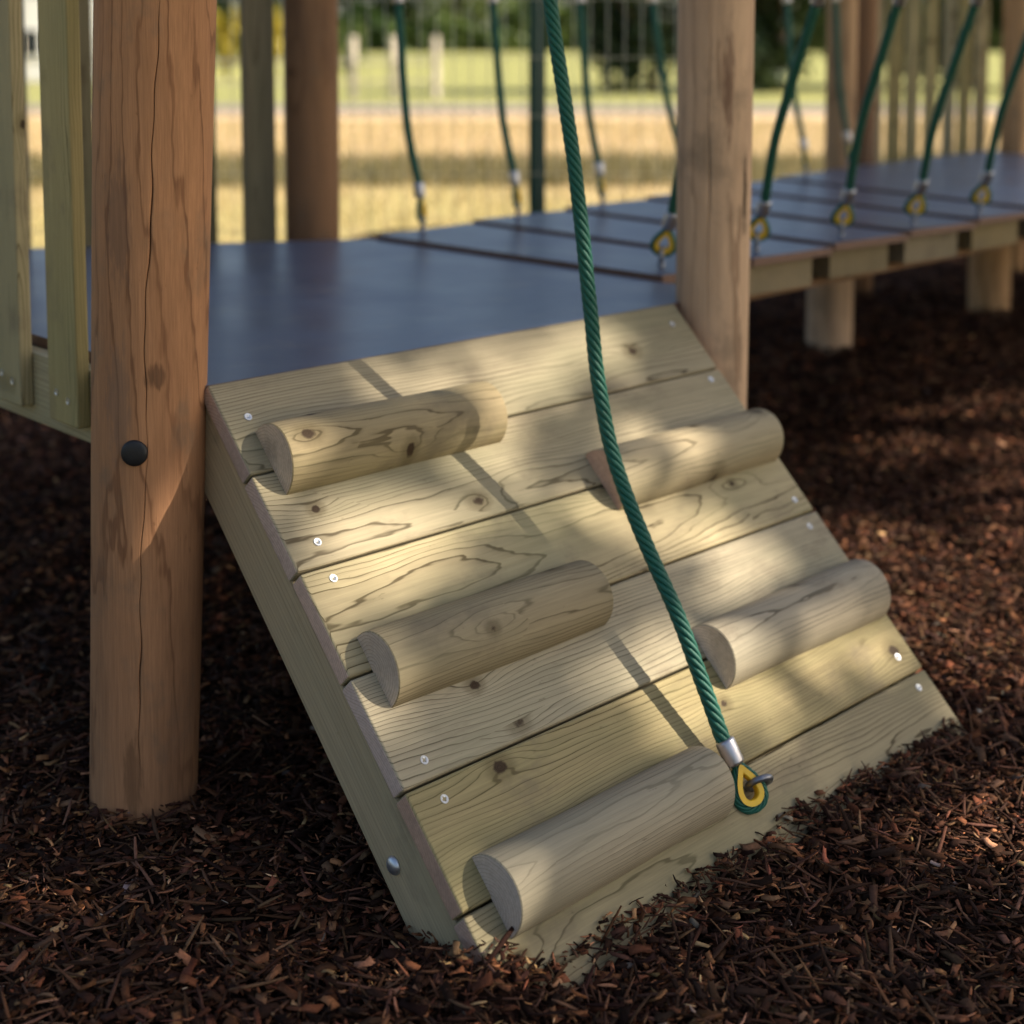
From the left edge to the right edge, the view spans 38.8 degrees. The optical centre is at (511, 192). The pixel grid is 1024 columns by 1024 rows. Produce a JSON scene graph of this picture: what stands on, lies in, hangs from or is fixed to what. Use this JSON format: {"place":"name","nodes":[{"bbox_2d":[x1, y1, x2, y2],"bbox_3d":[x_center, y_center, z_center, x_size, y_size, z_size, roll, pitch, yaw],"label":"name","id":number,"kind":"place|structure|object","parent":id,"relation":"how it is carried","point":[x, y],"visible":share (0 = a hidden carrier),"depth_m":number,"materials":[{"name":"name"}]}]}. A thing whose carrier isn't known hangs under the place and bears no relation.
{"place":"outdoors","nodes":[
{"label":"outdoors","id":0,"kind":"place"},
{"bbox_2d":[220,0,675,50],"label":"sky","id":1,"kind":"structure","parent":0,"point":[236,1],"materials":[{"name":"white"}]},
{"bbox_2d":[0,226,1023,1023],"bbox_3d":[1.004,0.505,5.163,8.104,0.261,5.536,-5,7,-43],"label":"mulch","id":2,"kind":"object","parent":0,"point":[704,994],"visible":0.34,"depth_m":1.97,"materials":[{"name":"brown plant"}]},
{"bbox_2d":[89,0,216,827],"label":"timber post","id":3,"kind":"object","parent":2,"relation":"on","point":[153,104],"visible":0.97,"depth_m":1.94,"materials":[{"name":"brown wood"}]},
{"bbox_3d":[-0.063,-1.726,2.166,1.360,0.120,0.095,-5,7,-43],"label":"overhead beam","id":4,"kind":"object","parent":3,"relation":"on","visible":0},
{"bbox_2d":[543,0,768,814],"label":"climbing rope","id":5,"kind":"object","parent":4,"relation":"hanging from","point":[729,751],"visible":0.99,"depth_m":2.10,"materials":[{"name":"green plastic"}]},
{"bbox_2d":[283,0,339,240],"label":"timber post","id":6,"kind":"object","parent":2,"relation":"on","point":[311,94],"visible":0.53,"depth_m":3.67,"materials":[{"name":"brown wood"}]},
{"bbox_2d":[205,304,966,994],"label":"climbing ramp","id":7,"kind":"structure","parent":2,"relation":"on","point":[443,566],"depth_m":2.01,"materials":[{"name":"brown wood"}]},
{"bbox_2d":[676,0,754,409],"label":"timber post","id":8,"kind":"object","parent":2,"relation":"on","point":[715,57],"visible":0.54,"depth_m":2.64,"materials":[{"name":"brown wood"}]},
{"bbox_2d":[29,239,679,389],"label":"platform","id":9,"kind":"structure","parent":8,"relation":"attached to","point":[277,307],"depth_m":2.72,"materials":[{"name":"blue wood"}]},
{"bbox_2d":[0,0,90,442],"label":"picket railing","id":10,"kind":"object","parent":9,"relation":"attached to","point":[50,386],"visible":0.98,"depth_m":2.19,"materials":[{"name":"brown wood"}]},
{"bbox_2d":[21,0,276,249],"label":"picket railing","id":11,"kind":"object","parent":9,"relation":"attached to","point":[258,116],"visible":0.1,"depth_m":3.66,"materials":[{"name":"brown wood"}]},
{"bbox_2d":[806,278,853,353],"bbox_3d":[1.036,0.292,4.736,0.149,0.560,0.147,-5,7,-43],"label":"timber post","id":12,"kind":"object","parent":2,"relation":"on","point":[829,314],"visible":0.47,"depth_m":4.68,"materials":[{"name":"brown wood"}]},
{"bbox_2d":[378,171,1023,299],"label":"plank bridge","id":13,"kind":"structure","parent":12,"relation":"on","point":[803,246],"depth_m":3.66,"materials":[{"name":"blue wood"}]},
{"bbox_2d":[392,0,427,232],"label":"bridge rope","id":14,"kind":"object","parent":13,"relation":"on","point":[419,195],"visible":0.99,"depth_m":3.68,"materials":[{"name":"fabric"}]},
{"bbox_2d":[488,0,521,217],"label":"bridge rope","id":15,"kind":"object","parent":13,"relation":"on","point":[514,176],"visible":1,"depth_m":3.95,"materials":[{"name":"fabric"}]},
{"bbox_2d":[575,0,605,206],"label":"bridge rope","id":16,"kind":"object","parent":13,"relation":"on","point":[599,170],"visible":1,"depth_m":4.17,"materials":[{"name":"fabric"}]},
{"bbox_2d":[647,0,676,148],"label":"bridge rope","id":17,"kind":"object","parent":13,"relation":"on","point":[661,66],"visible":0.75,"depth_m":4.40,"materials":[{"name":"fabric"}]},
{"bbox_2d":[650,163,676,267],"bbox_3d":[0.386,-0.149,2.932,0.054,0.657,0.295,-3,6,-33],"label":"bridge rope","id":18,"kind":"object","parent":13,"relation":"on","point":[667,230],"visible":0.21,"depth_m":3.04,"materials":[{"name":"plastic"}]},
{"bbox_2d":[750,0,824,251],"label":"bridge rope","id":19,"kind":"object","parent":13,"relation":"on","point":[763,209],"visible":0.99,"depth_m":3.12,"materials":[{"name":"fabric"}]},
{"bbox_2d":[783,0,808,175],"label":"bridge rope","id":20,"kind":"object","parent":13,"relation":"on","point":[803,142],"visible":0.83,"depth_m":4.98,"materials":[{"name":"fabric"}]},
{"bbox_2d":[831,0,905,236],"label":"bridge rope","id":21,"kind":"object","parent":13,"relation":"on","point":[847,198],"visible":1,"depth_m":3.33,"materials":[{"name":"fabric"}]},
{"bbox_2d":[903,0,983,225],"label":"bridge rope","id":22,"kind":"object","parent":13,"relation":"on","point":[920,189],"visible":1,"depth_m":3.50,"materials":[{"name":"fabric"}]},
{"bbox_2d":[969,36,1023,213],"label":"bridge rope","id":23,"kind":"object","parent":13,"relation":"on","point":[985,180],"visible":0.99,"depth_m":3.72,"materials":[{"name":"fabric"}]},
{"bbox_2d":[824,0,857,170],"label":"timber post","id":24,"kind":"object","parent":2,"relation":"on","point":[835,152],"visible":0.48,"depth_m":5.33,"materials":[{"name":"brown wood"}]},
{"bbox_2d":[853,0,878,296],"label":"timber post","id":25,"kind":"object","parent":2,"relation":"on","point":[867,33],"visible":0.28,"depth_m":5.60,"materials":[{"name":"brown wood"}]},
{"bbox_2d":[967,245,1011,314],"bbox_3d":[1.738,0.239,5.287,0.148,0.565,0.148,-5,7,-43],"label":"timber post","id":26,"kind":"object","parent":2,"relation":"on","point":[989,278],"visible":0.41,"depth_m":5.23,"materials":[{"name":"brown wood"}]},
{"bbox_2d":[999,0,1023,273],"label":"timber post","id":27,"kind":"object","parent":2,"relation":"on","point":[1011,138],"visible":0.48,"depth_m":6.17,"materials":[{"name":"brown wood"}]},
{"bbox_2d":[828,150,1023,192],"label":"platform","id":28,"kind":"structure","parent":27,"relation":"attached to","point":[963,169],"depth_m":5.25,"materials":[{"name":"blue wood"}]},
{"bbox_2d":[831,0,851,169],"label":"bridge rope","id":29,"kind":"object","parent":28,"relation":"on","point":[847,137],"visible":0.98,"depth_m":5.23,"materials":[{"name":"fabric"}]},
{"bbox_2d":[875,0,989,163],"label":"picket railing","id":30,"kind":"object","parent":28,"relation":"attached to","point":[894,94],"visible":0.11,"depth_m":6.11,"materials":[{"name":"brown wood"}]},
{"bbox_2d":[27,117,998,247],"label":"grass","id":31,"kind":"structure","parent":0,"point":[631,133],"depth_m":17.94,"materials":[{"name":"yellow plant"}]},
{"bbox_2d":[28,105,998,111],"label":"path","id":32,"kind":"structure","parent":0,"point":[992,108],"depth_m":31.39,"materials":[{"name":"beige gravel"}]},
{"bbox_2d":[26,51,1001,248],"bbox_3d":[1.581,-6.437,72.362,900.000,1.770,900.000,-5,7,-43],"label":"ground","id":33,"kind":"structure","parent":0,"point":[472,82],"depth_m":38.49,"materials":[{"name":"green plant"}]},
{"bbox_2d":[24,0,92,80],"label":"house","id":34,"kind":"structure","parent":33,"relation":"on","point":[31,20],"depth_m":57.71,"materials":[{"name":"white"}]},
{"bbox_2d":[25,28,38,56],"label":"window","id":35,"kind":"structure","parent":34,"relation":"in","point":[32,45],"depth_m":57.69,"materials":[{"name":"white"}]},
{"bbox_2d":[215,7,239,78],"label":"flowering bush","id":36,"kind":"object","parent":33,"relation":"on","point":[223,40],"visible":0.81,"depth_m":59.36,"materials":[{"name":"yellow plant"}]},
{"bbox_2d":[217,0,238,12],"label":"broadleaf tree","id":37,"kind":"object","parent":33,"relation":"on","point":[225,3],"visible":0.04,"depth_m":102.41,"materials":[{"name":"green plant"}]},
{"bbox_2d":[26,36,439,98],"bbox_3d":[-7.774,-3.418,39.758,11.593,1.730,0.240,0,5,0],"label":"post and rail fence","id":38,"kind":"object","parent":33,"relation":"on","point":[393,82],"visible":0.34,"depth_m":39.69,"materials":[{"name":"beige wood"}]},
{"bbox_2d":[273,0,282,8],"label":"broadleaf tree","id":39,"kind":"object","parent":33,"relation":"on","point":[278,3],"visible":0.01,"depth_m":99.82,"materials":[{"name":"green plant"}]},
{"bbox_2d":[273,5,283,77],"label":"flowering bush","id":40,"kind":"object","parent":33,"relation":"on","point":[277,35],"visible":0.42,"depth_m":59.21,"materials":[{"name":"yellow plant"}]},
{"bbox_2d":[24,0,676,244],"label":"fence","id":41,"kind":"object","parent":33,"relation":"on","point":[537,57],"visible":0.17,"depth_m":5.00,"materials":[{"name":"metal"}]},
{"bbox_2d":[338,23,367,76],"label":"flowering bush","id":42,"kind":"object","parent":33,"relation":"on","point":[344,35],"visible":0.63,"depth_m":61.16,"materials":[{"name":"white plant"}]},
{"bbox_2d":[338,0,431,26],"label":"broadleaf tree","id":43,"kind":"object","parent":33,"relation":"on","point":[412,14],"visible":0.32,"depth_m":100.56,"materials":[{"name":"green plant"}]},
{"bbox_2d":[414,0,518,28],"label":"broadleaf tree","id":44,"kind":"object","parent":33,"relation":"on","point":[479,9],"visible":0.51,"depth_m":103.69,"materials":[{"name":"green plant"}]},
{"bbox_2d":[28,144,997,189],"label":"weeds","id":45,"kind":"object","parent":33,"relation":"on","point":[620,165],"visible":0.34,"depth_m":13.21,"materials":[{"name":"plant"}]},
{"bbox_2d":[498,0,571,18],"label":"broadleaf tree","id":46,"kind":"object","parent":33,"relation":"on","point":[508,2],"depth_m":120.94,"materials":[{"name":"green plant"}]},
{"bbox_2d":[216,0,1002,52],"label":"hedge","id":47,"kind":"object","parent":33,"relation":"on","point":[362,15],"visible":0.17,"depth_m":98.02,"materials":[{"name":"green plant"}]},
{"bbox_2d":[565,0,677,92],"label":"broadleaf tree","id":48,"kind":"object","parent":33,"relation":"on","point":[622,21],"visible":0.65,"depth_m":46.40,"materials":[{"name":"green plant"}]},
{"bbox_2d":[753,0,826,93],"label":"broadleaf tree","id":49,"kind":"object","parent":33,"relation":"on","point":[771,69],"visible":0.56,"depth_m":46.33,"materials":[{"name":"green plant"}]},
{"bbox_2d":[774,0,819,18],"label":"broadleaf tree","id":50,"kind":"object","parent":33,"relation":"on","point":[799,4],"visible":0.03,"depth_m":98.94,"materials":[{"name":"green plant"}]},
{"bbox_2d":[797,0,959,88],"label":"broadleaf tree","id":51,"kind":"object","parent":33,"relation":"on","point":[940,29],"visible":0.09,"depth_m":49.23,"materials":[{"name":"green plant"}]},
{"bbox_2d":[920,0,1003,87],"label":"broadleaf tree","id":52,"kind":"object","parent":33,"relation":"on","point":[996,11],"visible":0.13,"depth_m":51.19,"materials":[{"name":"green plant"}]}
]}

